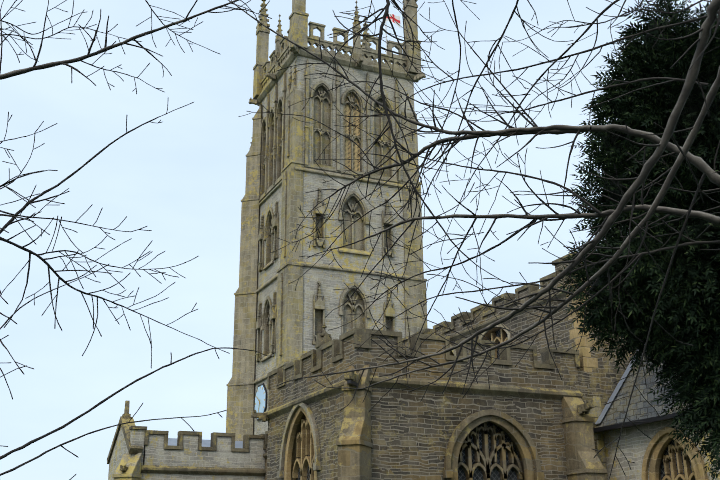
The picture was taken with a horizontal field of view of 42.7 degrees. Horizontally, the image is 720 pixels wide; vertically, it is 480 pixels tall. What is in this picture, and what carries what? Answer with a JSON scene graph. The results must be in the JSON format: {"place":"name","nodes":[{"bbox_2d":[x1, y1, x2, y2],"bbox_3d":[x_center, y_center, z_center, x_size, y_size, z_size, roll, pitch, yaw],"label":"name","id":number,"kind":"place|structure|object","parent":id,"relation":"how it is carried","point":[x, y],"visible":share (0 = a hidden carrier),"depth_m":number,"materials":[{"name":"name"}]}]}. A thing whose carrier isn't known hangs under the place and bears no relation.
{"place":"outdoors","nodes":[
{"label":"outdoors","id":0,"kind":"place"},
{"bbox_2d":[226,0,427,440],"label":"tower","id":1,"kind":"structure","parent":0,"point":[279,318],"depth_m":55.66,"materials":[{"name":"beige stone"}]},
{"bbox_2d":[254,383,266,420],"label":"tower clock","id":2,"kind":"object","parent":1,"relation":"attached to","point":[260,404],"visible":0.77,"depth_m":54.04,"materials":[{"name":"white"}]},
{"bbox_2d":[385,13,399,53],"bbox_3d":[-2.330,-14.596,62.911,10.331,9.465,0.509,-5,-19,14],"label":"flag","id":3,"kind":"object","parent":1,"relation":"on","point":[396,18],"visible":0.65,"depth_m":61.79,"materials":[{"name":"fabric"}]},
{"bbox_2d":[0,0,719,479],"label":"sky","id":4,"kind":"structure","parent":0,"point":[182,177],"materials":[{"name":"blue"}]},
{"bbox_2d":[402,252,635,406],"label":"gable wall","id":5,"kind":"structure","parent":0,"point":[566,334],"depth_m":30.68,"materials":[{"name":"grey stone"}]},
{"label":"ground","id":6,"kind":"structure","parent":0,"visible":0},
{"bbox_2d":[107,400,265,479],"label":"wall","id":7,"kind":"structure","parent":6,"relation":"on","point":[139,452],"depth_m":36.53,"materials":[{"name":"beige stone"}]},
{"bbox_2d":[0,0,719,479],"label":"bare trees","id":8,"kind":"object","parent":6,"relation":"on","point":[662,142],"visible":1,"depth_m":6.96,"materials":[{"name":"brown plant"}]},
{"bbox_2d":[251,322,606,479],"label":"chapel","id":9,"kind":"structure","parent":6,"relation":"on","point":[528,417],"depth_m":26.44,"materials":[{"name":"grey stone"}]},
{"bbox_2d":[259,371,607,479],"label":"buttresses","id":10,"kind":"object","parent":6,"relation":"on","point":[590,387],"visible":0.04,"depth_m":28.20,"materials":[{"name":"brown stone"}]},
{"bbox_2d":[557,0,719,479],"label":"yew tree","id":11,"kind":"object","parent":6,"relation":"on","point":[688,310],"visible":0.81,"depth_m":12.03,"materials":[{"name":"green plant"}]},
{"bbox_2d":[593,344,719,479],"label":"building","id":12,"kind":"structure","parent":6,"relation":"on","point":[658,455],"depth_m":26.44,"materials":[{"name":"grey stone"}]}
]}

